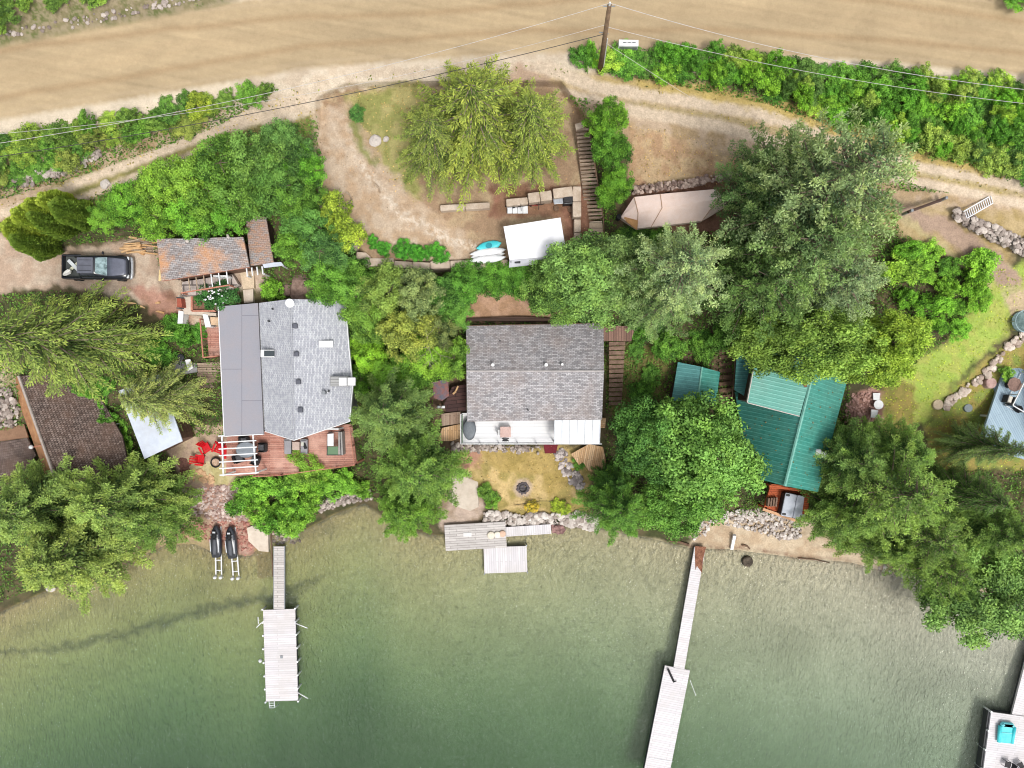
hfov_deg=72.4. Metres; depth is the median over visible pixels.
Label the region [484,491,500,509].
bush
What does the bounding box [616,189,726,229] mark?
covered boat
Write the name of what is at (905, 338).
maple
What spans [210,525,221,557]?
jet ski
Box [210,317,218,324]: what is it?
plywood sheet
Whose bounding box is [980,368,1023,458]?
blue deck house
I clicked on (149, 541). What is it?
fir
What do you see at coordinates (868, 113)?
roadside shrub
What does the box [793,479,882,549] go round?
fir
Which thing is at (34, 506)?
fir
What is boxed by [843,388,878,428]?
cobbles
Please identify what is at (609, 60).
roadside shrub
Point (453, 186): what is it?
needle litter
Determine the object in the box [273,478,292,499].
lake shrub
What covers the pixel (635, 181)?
dry grass
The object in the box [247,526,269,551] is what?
concrete ramp
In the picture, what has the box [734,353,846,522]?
teal roof house
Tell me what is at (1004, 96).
roadside shrub
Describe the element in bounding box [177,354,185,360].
waste bin
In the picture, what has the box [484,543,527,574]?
swim raft
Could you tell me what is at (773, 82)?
roadside shrub
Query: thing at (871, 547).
fir
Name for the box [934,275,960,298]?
lime shrub
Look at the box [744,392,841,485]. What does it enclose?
roof litter
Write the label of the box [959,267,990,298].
lime shrub
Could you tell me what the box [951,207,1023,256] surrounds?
stone wall
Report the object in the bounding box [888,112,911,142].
roadside shrub
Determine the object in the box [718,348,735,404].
log steps
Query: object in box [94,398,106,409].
ground shrub
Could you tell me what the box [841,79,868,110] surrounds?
roadside shrub
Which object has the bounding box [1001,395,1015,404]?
white cushion chair
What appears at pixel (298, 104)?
power line
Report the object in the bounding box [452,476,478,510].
concrete pad
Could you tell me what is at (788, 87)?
roadside shrub
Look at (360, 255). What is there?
block wall
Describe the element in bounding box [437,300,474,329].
leafy tree
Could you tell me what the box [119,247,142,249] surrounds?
lumber piece
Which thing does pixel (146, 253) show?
lumber piece
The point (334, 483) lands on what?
lake shrub
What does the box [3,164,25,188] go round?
roadside shrub
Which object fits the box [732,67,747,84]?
roadside shrub
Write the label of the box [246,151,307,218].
leafy tree
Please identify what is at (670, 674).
pole
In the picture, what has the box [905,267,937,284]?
lime shrub
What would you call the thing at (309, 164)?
leafy tree
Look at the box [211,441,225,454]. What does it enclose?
adirondack chair
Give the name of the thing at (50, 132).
roadside shrub
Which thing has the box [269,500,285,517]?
lake shrub
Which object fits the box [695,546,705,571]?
leaf litter
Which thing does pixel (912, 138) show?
roadside shrub
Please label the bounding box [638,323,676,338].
ground shrub
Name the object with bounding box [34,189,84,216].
cypress
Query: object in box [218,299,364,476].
grey house
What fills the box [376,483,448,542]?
fir
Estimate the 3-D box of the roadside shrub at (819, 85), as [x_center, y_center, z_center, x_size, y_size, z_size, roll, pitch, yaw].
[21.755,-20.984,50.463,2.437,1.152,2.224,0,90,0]
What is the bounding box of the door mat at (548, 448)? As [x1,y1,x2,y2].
[543,444,557,452]
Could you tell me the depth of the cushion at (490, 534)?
59.26 m
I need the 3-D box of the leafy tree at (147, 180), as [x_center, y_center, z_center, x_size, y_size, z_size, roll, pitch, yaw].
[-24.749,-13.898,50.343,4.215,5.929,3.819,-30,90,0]
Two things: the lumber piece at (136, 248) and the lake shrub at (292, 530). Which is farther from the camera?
the lake shrub at (292, 530)
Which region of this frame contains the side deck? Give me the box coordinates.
[438,411,460,440]
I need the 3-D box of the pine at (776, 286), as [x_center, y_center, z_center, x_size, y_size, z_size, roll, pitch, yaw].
[16.940,-6.227,48.533,8.062,13.035,8.425,-36,90,0]
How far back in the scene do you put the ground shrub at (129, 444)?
57.11 m
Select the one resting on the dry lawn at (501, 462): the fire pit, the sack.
the fire pit
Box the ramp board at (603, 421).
[601,418,605,427]
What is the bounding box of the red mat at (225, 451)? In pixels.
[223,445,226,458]
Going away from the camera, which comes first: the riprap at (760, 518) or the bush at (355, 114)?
the bush at (355, 114)
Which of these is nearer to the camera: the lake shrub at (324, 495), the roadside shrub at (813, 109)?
the roadside shrub at (813, 109)
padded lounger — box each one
[284,439,291,453]
[300,439,308,453]
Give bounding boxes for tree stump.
[741,555,752,567]
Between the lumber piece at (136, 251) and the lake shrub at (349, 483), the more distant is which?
the lake shrub at (349, 483)
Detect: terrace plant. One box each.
[367,233,379,249]
[375,241,391,257]
[391,238,412,259]
[408,243,420,261]
[413,245,430,260]
[430,241,450,263]
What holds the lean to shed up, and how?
on the ground at (344, 150)
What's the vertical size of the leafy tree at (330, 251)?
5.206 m
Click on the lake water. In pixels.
(476, 690)
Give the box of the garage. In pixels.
[157,234,255,281]
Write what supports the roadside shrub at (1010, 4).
on the ground at (344, 150)
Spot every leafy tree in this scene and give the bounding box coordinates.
[85,201,125,234]
[101,178,151,228]
[131,156,181,219]
[136,200,179,242]
[157,145,215,213]
[163,196,224,245]
[181,163,245,224]
[190,130,257,200]
[208,198,261,236]
[209,169,272,223]
[222,125,301,192]
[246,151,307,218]
[253,117,317,168]
[271,221,315,268]
[273,172,328,221]
[278,207,334,250]
[280,143,327,192]
[285,450,335,485]
[299,228,357,280]
[303,258,352,307]
[333,256,377,310]
[336,299,397,344]
[349,335,388,374]
[352,364,376,397]
[353,256,408,322]
[368,352,406,394]
[374,298,441,363]
[388,265,446,324]
[396,353,431,391]
[404,335,457,381]
[418,312,461,354]
[419,271,470,321]
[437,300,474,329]
[437,335,469,381]
[446,258,486,304]
[479,260,513,300]
[500,259,533,301]
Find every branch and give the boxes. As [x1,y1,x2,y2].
[668,540,689,545]
[798,557,828,562]
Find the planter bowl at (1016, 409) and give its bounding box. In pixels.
[1013,405,1022,412]
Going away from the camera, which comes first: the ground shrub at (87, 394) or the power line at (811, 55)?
the power line at (811, 55)
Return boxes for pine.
[611,221,734,326]
[617,280,693,343]
[692,230,822,344]
[709,135,795,247]
[717,103,919,279]
[721,190,877,332]
[723,120,845,232]
[725,216,807,279]
[783,235,889,327]
[820,422,958,551]
[869,495,973,579]
[882,525,981,606]
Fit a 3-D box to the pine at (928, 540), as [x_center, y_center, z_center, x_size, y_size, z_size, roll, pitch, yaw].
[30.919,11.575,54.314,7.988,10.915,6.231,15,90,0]
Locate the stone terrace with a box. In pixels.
[182,274,241,296]
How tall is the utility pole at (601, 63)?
10.033 m
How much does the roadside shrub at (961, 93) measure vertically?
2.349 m
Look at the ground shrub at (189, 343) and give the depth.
54.40 m
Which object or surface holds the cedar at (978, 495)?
on the ground at (344, 150)
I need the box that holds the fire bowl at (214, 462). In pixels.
[210,457,220,467]
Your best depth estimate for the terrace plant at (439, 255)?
52.11 m
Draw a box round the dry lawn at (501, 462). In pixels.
[456,446,591,514]
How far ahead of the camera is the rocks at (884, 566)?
59.85 m
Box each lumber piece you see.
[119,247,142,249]
[121,237,143,243]
[121,246,140,252]
[123,244,141,246]
[126,250,145,253]
[129,251,157,254]
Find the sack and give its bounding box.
[63,269,71,275]
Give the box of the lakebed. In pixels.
[0,504,1023,767]
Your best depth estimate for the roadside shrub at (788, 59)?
49.83 m
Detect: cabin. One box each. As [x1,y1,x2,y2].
[0,424,36,477]
[15,374,128,481]
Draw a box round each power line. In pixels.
[0,25,603,133]
[0,34,602,156]
[2,3,608,142]
[609,27,1023,103]
[611,3,1023,89]
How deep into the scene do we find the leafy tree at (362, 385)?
55.06 m
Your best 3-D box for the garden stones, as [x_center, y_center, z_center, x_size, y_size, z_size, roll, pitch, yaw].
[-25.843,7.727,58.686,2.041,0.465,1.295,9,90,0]
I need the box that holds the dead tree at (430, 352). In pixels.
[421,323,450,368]
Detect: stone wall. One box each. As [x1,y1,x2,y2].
[632,171,739,194]
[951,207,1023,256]
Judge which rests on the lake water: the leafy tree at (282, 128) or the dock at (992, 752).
the dock at (992, 752)
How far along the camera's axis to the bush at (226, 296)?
53.12 m
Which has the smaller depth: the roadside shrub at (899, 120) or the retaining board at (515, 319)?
the roadside shrub at (899, 120)
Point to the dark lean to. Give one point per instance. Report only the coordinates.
(456, 401)
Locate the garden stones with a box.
[192,468,214,484]
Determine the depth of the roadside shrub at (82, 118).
50.01 m
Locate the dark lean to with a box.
[444,384,465,411]
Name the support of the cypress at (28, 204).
on the ground at (344, 150)
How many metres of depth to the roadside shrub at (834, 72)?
50.30 m
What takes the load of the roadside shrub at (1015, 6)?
on the ground at (344, 150)
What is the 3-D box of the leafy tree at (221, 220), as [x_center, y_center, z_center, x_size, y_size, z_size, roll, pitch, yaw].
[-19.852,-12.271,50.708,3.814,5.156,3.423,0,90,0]
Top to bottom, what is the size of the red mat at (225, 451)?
0.220 m
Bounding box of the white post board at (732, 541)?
[730,534,735,549]
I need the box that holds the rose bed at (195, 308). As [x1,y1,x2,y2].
[191,292,240,311]
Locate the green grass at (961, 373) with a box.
[886,266,1023,469]
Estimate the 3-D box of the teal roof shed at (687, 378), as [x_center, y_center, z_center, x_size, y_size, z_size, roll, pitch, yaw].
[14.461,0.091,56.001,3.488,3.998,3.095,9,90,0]
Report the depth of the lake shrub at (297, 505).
57.81 m
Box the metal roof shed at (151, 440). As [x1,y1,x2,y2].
[119,375,194,458]
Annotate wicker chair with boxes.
[231,455,244,463]
[238,436,249,444]
[249,455,260,465]
[257,442,267,451]
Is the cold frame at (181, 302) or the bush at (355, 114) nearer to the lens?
the bush at (355, 114)
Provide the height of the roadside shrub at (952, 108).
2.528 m
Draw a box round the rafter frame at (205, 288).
[180,271,238,294]
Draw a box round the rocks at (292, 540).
[272,531,300,544]
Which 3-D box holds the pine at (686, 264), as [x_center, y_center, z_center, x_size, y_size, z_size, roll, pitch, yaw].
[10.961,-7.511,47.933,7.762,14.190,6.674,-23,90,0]
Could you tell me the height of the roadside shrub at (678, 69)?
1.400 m
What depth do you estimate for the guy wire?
48.28 m
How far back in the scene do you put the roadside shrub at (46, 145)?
50.09 m
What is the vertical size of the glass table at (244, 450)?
0.765 m
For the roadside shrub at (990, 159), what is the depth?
50.05 m
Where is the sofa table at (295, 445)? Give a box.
[292,442,300,449]
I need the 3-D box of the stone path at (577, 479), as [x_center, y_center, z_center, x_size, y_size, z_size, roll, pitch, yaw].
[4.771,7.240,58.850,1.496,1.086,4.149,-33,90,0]
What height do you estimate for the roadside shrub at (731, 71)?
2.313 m
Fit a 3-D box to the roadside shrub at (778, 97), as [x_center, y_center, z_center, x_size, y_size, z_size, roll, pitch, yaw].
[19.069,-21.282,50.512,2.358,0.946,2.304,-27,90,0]
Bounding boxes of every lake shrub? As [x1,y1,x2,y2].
[224,492,254,517]
[229,475,262,504]
[242,495,273,524]
[249,474,282,500]
[253,510,287,536]
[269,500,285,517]
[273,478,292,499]
[275,510,305,539]
[278,491,308,518]
[280,473,311,500]
[292,501,316,530]
[298,488,324,513]
[299,479,327,498]
[304,472,328,494]
[316,469,346,503]
[337,467,359,495]
[353,480,372,499]
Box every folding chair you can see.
[1001,758,1017,767]
[1014,759,1023,767]
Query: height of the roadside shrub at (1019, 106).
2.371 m
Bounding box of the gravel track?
[0,62,1023,222]
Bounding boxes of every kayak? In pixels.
[470,247,505,256]
[470,255,505,263]
[476,240,500,249]
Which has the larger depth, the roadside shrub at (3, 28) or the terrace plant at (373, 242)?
the terrace plant at (373, 242)
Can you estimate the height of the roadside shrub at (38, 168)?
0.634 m
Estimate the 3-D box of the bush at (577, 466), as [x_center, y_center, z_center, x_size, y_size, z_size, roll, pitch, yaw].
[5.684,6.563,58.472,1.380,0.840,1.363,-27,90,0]
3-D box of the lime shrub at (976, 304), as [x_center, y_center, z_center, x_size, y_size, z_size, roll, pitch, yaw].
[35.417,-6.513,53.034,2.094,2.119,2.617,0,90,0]
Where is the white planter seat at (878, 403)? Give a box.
[870,393,882,417]
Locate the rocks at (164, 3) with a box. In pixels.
[0,0,199,36]
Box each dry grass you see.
[0,78,1018,217]
[352,81,737,512]
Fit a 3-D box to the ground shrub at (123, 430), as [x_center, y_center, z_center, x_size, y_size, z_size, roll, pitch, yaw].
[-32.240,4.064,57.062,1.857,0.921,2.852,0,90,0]
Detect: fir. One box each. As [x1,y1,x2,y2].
[0,453,87,547]
[13,502,154,616]
[60,444,199,542]
[108,472,204,555]
[348,366,443,455]
[370,419,473,511]
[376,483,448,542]
[569,466,648,547]
[590,459,631,493]
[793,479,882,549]
[809,416,888,494]
[819,523,916,573]
[836,414,935,481]
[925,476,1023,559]
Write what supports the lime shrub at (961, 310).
on the ground at (344, 150)
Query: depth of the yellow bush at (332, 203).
50.69 m
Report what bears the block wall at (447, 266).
on the ground at (344, 150)
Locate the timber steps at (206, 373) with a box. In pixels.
[197,362,220,387]
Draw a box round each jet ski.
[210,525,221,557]
[225,526,237,558]
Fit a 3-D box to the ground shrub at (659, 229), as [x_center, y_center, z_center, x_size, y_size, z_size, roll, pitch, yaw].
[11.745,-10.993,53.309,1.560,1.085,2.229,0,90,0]
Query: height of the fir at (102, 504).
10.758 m
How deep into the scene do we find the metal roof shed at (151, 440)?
54.95 m
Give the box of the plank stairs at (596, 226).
[575,122,604,237]
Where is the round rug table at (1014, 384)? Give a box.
[1004,377,1021,391]
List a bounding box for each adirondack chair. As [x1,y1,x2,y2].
[189,454,204,465]
[196,440,211,454]
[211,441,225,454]
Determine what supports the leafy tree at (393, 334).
on the ground at (344, 150)
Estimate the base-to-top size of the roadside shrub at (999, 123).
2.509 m
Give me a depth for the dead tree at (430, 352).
51.97 m
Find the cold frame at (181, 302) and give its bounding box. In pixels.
[176,297,185,308]
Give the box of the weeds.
[13,0,907,123]
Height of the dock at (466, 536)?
0.695 m
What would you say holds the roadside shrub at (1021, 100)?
on the ground at (344, 150)
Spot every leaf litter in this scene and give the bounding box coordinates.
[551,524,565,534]
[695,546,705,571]
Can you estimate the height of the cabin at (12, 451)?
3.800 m
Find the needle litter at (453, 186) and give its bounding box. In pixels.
[319,86,716,257]
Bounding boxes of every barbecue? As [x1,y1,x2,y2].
[463,419,475,439]
[553,196,572,206]
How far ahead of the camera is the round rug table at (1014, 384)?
54.06 m
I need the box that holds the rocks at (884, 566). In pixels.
[878,564,983,599]
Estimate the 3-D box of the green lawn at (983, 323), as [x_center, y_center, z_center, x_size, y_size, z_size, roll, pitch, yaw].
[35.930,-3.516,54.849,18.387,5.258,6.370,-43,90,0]
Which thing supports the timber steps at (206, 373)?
on the ground at (344, 150)
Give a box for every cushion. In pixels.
[487,531,494,538]
[500,530,505,536]
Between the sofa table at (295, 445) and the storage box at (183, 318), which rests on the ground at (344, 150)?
the storage box at (183, 318)
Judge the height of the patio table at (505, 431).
0.735 m
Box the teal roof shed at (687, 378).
[669,362,719,404]
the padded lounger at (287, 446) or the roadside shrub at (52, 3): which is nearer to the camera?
the roadside shrub at (52, 3)
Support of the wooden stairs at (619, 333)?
on the ground at (344, 150)
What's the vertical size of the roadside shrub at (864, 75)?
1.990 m
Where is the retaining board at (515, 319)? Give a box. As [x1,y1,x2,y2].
[466,317,565,321]
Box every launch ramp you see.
[213,526,222,578]
[230,527,240,579]
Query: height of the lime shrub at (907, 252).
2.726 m
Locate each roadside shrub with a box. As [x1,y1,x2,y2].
[0,0,21,25]
[0,13,6,34]
[0,128,23,160]
[0,133,10,154]
[0,151,8,174]
[0,167,9,187]
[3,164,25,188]
[7,146,36,168]
[8,159,35,183]
[13,140,48,155]
[15,0,32,12]
[17,121,43,155]
[25,153,51,184]
[37,132,62,157]
[38,124,54,144]
[40,127,74,150]
[42,153,62,172]
[43,0,67,13]
[47,119,76,147]
[53,143,86,173]
[69,118,88,137]
[71,139,93,161]
[77,108,95,136]
[77,128,106,151]
[79,0,106,10]
[98,110,119,132]
[99,127,121,147]
[112,107,128,123]
[118,123,134,148]
[120,107,142,127]
[120,119,152,143]
[139,115,168,131]
[147,108,165,122]
[155,94,180,125]
[160,115,197,141]
[175,88,196,118]
[179,109,208,133]
[196,91,224,118]
[216,86,235,106]
[234,79,263,109]
[256,82,274,101]
[568,44,598,68]
[584,38,597,73]
[593,45,625,75]
[608,38,639,77]
[617,45,655,81]
[639,51,652,80]
[648,40,670,67]
[650,61,673,86]
[654,42,683,65]
[663,57,683,82]
[671,61,695,85]
[677,41,697,64]
[685,57,702,73]
[689,45,708,64]
[698,58,715,80]
[703,38,726,63]
[706,56,727,91]
[710,61,737,87]
[713,54,734,68]
[722,43,747,68]
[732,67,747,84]
[738,48,773,73]
[738,49,763,67]
[740,63,768,93]
[761,67,785,97]
[762,47,785,75]
[764,76,791,105]
[780,55,796,75]
[780,77,800,99]
[784,54,821,80]
[785,72,799,84]
[792,82,814,112]
[799,75,814,93]
[801,76,826,106]
[806,91,825,117]
[810,62,832,81]
[817,94,841,109]
[820,81,845,102]
[823,99,845,120]
[826,61,841,91]
[828,60,862,89]
[828,101,856,131]
[837,81,856,103]
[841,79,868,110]
[848,59,877,90]
[848,103,874,126]
[859,89,881,108]
[860,106,896,133]
[865,73,895,101]
[866,67,884,88]
[872,98,894,116]
[878,58,906,83]
[880,100,901,111]
[881,112,898,134]
[884,83,905,102]
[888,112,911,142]
[892,67,929,89]
[892,81,917,110]
[893,105,909,118]
[899,127,922,143]
[903,92,928,118]
[904,124,927,150]
[905,107,922,126]
[910,61,935,94]
[914,88,925,98]
[914,96,937,122]
[917,122,956,160]
[918,116,941,129]
[923,109,943,132]
[926,75,948,102]
[929,75,950,92]
[930,90,954,113]
[933,99,971,122]
[933,122,949,133]
[935,138,953,158]
[941,134,966,165]
[943,82,968,113]
[946,109,971,138]
[948,73,971,91]
[951,95,985,135]
[951,134,982,163]
[955,65,985,96]
[964,118,986,130]
[966,70,988,100]
[966,85,991,105]
[966,128,983,144]
[968,136,993,163]
[972,103,996,122]
[974,86,998,108]
[974,156,1005,178]
[975,141,1008,172]
[976,114,997,133]
[983,114,1011,141]
[987,67,1015,98]
[989,104,1017,124]
[989,116,1021,146]
[992,85,1019,109]
[993,141,1013,156]
[994,93,1023,114]
[994,151,1023,180]
[1002,158,1023,179]
[1003,0,1016,8]
[1005,140,1023,165]
[1007,0,1023,12]
[1007,79,1023,95]
[1008,123,1023,150]
[1011,103,1023,129]
[1016,91,1023,116]
[1020,171,1023,186]
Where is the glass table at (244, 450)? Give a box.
[236,442,255,457]
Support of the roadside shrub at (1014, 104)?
on the ground at (344, 150)
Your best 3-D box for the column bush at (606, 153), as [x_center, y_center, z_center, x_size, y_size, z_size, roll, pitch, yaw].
[7.104,-16.543,49.977,3.373,5.459,2.976,31,90,0]
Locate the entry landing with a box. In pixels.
[199,318,219,358]
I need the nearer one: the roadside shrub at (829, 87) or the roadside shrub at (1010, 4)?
the roadside shrub at (1010, 4)
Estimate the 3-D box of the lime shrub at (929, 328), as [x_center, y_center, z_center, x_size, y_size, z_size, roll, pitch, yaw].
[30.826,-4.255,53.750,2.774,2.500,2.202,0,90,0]
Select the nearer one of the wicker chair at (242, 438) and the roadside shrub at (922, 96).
the roadside shrub at (922, 96)
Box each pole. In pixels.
[597,2,614,74]
[667,668,675,682]
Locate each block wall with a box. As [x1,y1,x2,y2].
[318,188,370,261]
[365,258,507,272]
[440,186,572,212]
[572,186,580,239]
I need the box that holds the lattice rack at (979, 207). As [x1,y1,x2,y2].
[963,196,992,218]
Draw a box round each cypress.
[0,215,54,248]
[7,230,64,261]
[9,203,60,239]
[20,196,63,227]
[25,209,80,240]
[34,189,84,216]
[47,195,96,232]
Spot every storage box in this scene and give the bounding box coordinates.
[177,311,188,323]
[203,314,215,327]
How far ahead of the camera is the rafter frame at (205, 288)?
52.25 m
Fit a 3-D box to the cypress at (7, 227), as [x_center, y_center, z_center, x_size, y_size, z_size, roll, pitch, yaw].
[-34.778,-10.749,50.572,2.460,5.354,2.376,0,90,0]
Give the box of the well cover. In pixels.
[963,404,972,411]
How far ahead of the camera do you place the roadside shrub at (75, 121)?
50.43 m
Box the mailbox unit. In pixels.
[618,40,637,50]
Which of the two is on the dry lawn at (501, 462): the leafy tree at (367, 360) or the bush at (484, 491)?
the bush at (484, 491)
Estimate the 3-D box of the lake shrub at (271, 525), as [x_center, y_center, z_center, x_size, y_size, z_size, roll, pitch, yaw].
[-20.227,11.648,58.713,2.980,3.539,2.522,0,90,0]
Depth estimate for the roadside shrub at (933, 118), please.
49.95 m
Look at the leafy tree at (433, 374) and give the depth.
52.84 m
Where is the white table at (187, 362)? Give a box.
[185,359,192,370]
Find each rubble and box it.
[0,387,20,428]
[11,148,101,187]
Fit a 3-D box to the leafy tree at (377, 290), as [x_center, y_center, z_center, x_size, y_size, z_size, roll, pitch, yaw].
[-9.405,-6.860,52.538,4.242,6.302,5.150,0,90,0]
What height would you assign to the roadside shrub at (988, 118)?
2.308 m
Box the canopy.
[504,218,564,267]
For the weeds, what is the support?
on the ground at (344, 150)
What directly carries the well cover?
on the ground at (344, 150)
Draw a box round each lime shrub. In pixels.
[879,248,923,287]
[890,240,924,260]
[892,286,919,309]
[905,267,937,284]
[913,291,955,316]
[914,236,945,270]
[914,316,935,335]
[928,313,951,335]
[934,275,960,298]
[936,256,962,277]
[941,297,967,317]
[949,317,972,343]
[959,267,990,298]
[960,247,1002,284]
[966,287,994,314]
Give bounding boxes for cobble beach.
[176,520,252,555]
[178,484,247,522]
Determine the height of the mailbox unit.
1.615 m
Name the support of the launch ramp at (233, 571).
on the cobble beach at (232, 523)
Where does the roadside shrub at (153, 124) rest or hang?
on the ground at (344, 150)
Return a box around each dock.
[256,546,307,707]
[444,521,550,550]
[643,546,704,767]
[974,655,1023,767]
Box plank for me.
[67,259,76,270]
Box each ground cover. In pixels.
[0,68,1023,601]
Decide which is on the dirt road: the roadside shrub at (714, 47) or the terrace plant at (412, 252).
the roadside shrub at (714, 47)
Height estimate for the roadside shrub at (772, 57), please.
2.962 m
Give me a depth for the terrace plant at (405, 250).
52.11 m
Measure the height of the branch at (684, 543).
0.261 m
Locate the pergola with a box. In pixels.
[218,435,266,475]
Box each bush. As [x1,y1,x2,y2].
[185,90,211,120]
[193,283,223,309]
[204,279,241,310]
[259,277,285,301]
[317,188,353,229]
[327,213,367,253]
[349,104,365,123]
[477,481,495,500]
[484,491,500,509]
[524,499,539,512]
[550,496,571,516]
[572,459,585,470]
[581,94,628,142]
[589,127,634,176]
[594,164,634,210]
[970,248,997,267]
[999,366,1015,382]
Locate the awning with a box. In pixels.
[246,262,287,277]
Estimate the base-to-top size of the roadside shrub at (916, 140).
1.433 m
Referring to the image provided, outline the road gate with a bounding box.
[901,196,947,215]
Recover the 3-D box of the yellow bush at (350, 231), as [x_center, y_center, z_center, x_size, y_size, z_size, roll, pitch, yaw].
[-11.943,-11.084,51.638,2.595,3.079,2.642,-43,90,0]
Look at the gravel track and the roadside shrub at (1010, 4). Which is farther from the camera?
the gravel track
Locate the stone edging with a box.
[943,332,1023,410]
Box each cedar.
[0,278,173,402]
[118,353,216,434]
[394,102,481,202]
[406,53,524,211]
[486,76,577,194]
[922,460,1012,524]
[927,415,1023,471]
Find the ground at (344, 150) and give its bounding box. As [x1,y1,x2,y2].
[0,0,1023,611]
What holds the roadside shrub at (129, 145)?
on the ground at (344, 150)
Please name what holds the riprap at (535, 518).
on the ground at (344, 150)
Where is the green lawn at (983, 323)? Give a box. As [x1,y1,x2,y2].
[880,263,1023,432]
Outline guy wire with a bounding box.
[606,43,689,96]
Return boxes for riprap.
[317,489,372,513]
[450,441,540,454]
[482,510,599,532]
[693,507,801,540]
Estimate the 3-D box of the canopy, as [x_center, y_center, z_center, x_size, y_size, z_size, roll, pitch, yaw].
[1.663,-10.199,51.350,4.222,2.500,2.922,-9,90,0]
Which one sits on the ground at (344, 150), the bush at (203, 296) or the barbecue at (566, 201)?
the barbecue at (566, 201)
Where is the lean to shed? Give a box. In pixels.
[246,217,278,266]
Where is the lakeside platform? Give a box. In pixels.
[571,444,605,471]
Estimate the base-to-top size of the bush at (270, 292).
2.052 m
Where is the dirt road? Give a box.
[0,0,1023,128]
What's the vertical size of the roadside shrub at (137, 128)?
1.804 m
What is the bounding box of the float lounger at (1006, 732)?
[997,722,1015,743]
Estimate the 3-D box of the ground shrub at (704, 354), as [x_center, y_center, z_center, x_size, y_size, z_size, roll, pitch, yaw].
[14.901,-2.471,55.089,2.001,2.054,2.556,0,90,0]
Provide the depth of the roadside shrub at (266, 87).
50.14 m
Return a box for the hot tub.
[778,491,804,518]
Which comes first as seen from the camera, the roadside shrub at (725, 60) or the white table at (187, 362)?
the roadside shrub at (725, 60)
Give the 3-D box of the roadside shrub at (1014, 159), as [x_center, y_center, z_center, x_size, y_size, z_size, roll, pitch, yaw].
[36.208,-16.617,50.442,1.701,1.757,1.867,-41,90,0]
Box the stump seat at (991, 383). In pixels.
[982,378,996,388]
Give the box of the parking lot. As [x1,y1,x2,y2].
[0,233,182,314]
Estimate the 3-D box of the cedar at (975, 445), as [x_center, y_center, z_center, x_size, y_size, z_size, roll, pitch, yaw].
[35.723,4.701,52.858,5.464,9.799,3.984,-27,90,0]
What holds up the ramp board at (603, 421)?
on the cottage
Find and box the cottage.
[460,323,603,443]
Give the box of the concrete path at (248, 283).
[178,271,255,316]
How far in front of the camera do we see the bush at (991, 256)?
51.91 m
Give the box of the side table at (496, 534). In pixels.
[494,531,499,537]
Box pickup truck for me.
[61,251,133,281]
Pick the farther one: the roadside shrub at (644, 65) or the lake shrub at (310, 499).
the lake shrub at (310, 499)
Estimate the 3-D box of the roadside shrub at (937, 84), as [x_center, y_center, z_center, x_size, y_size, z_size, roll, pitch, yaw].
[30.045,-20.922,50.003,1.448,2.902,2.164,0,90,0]
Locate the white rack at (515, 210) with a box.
[507,206,527,213]
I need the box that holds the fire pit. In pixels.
[516,482,529,494]
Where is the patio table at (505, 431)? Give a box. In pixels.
[500,427,510,436]
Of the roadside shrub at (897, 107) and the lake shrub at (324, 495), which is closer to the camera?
the roadside shrub at (897, 107)
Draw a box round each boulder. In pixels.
[100,179,110,188]
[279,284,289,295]
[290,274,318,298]
[369,134,380,146]
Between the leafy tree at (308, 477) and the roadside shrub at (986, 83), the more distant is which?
the leafy tree at (308, 477)
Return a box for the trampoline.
[1009,310,1023,331]
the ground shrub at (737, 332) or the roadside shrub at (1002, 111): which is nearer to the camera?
the roadside shrub at (1002, 111)
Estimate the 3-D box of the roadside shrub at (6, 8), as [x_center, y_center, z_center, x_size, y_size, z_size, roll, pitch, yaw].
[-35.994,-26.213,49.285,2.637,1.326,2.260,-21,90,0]
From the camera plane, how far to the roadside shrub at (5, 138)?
50.01 m
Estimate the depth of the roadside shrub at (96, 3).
49.70 m
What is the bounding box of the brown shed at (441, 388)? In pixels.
[432,380,448,400]
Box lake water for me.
[0,518,1023,767]
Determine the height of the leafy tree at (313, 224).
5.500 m
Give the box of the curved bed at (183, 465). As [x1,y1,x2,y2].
[177,458,190,484]
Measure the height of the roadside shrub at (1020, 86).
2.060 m
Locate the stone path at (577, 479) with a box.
[553,447,584,490]
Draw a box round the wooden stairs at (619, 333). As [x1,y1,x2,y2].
[604,326,633,404]
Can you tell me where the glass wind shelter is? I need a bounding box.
[327,430,345,454]
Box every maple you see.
[517,258,582,326]
[540,228,636,331]
[590,233,679,330]
[607,394,676,485]
[640,387,771,525]
[640,461,724,543]
[726,293,835,378]
[768,303,887,385]
[840,308,935,389]
[907,537,1023,650]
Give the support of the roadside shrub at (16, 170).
on the ground at (344, 150)
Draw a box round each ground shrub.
[71,380,90,394]
[76,385,102,399]
[88,377,116,397]
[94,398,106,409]
[96,410,118,423]
[115,419,127,434]
[122,432,132,452]
[140,336,162,354]
[147,338,177,368]
[161,313,190,342]
[171,327,191,344]
[176,332,196,347]
[189,322,207,343]
[615,225,641,243]
[626,227,655,241]
[627,321,652,346]
[627,379,655,400]
[628,339,644,363]
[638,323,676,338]
[641,362,661,385]
[643,229,666,245]
[650,336,668,364]
[652,330,688,362]
[658,227,675,248]
[688,328,712,350]
[689,336,714,367]
[706,313,733,353]
[731,324,746,340]
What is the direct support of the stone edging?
on the ground at (344, 150)
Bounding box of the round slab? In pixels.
[931,399,942,409]
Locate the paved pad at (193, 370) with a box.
[171,360,197,373]
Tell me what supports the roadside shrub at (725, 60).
on the ground at (344, 150)

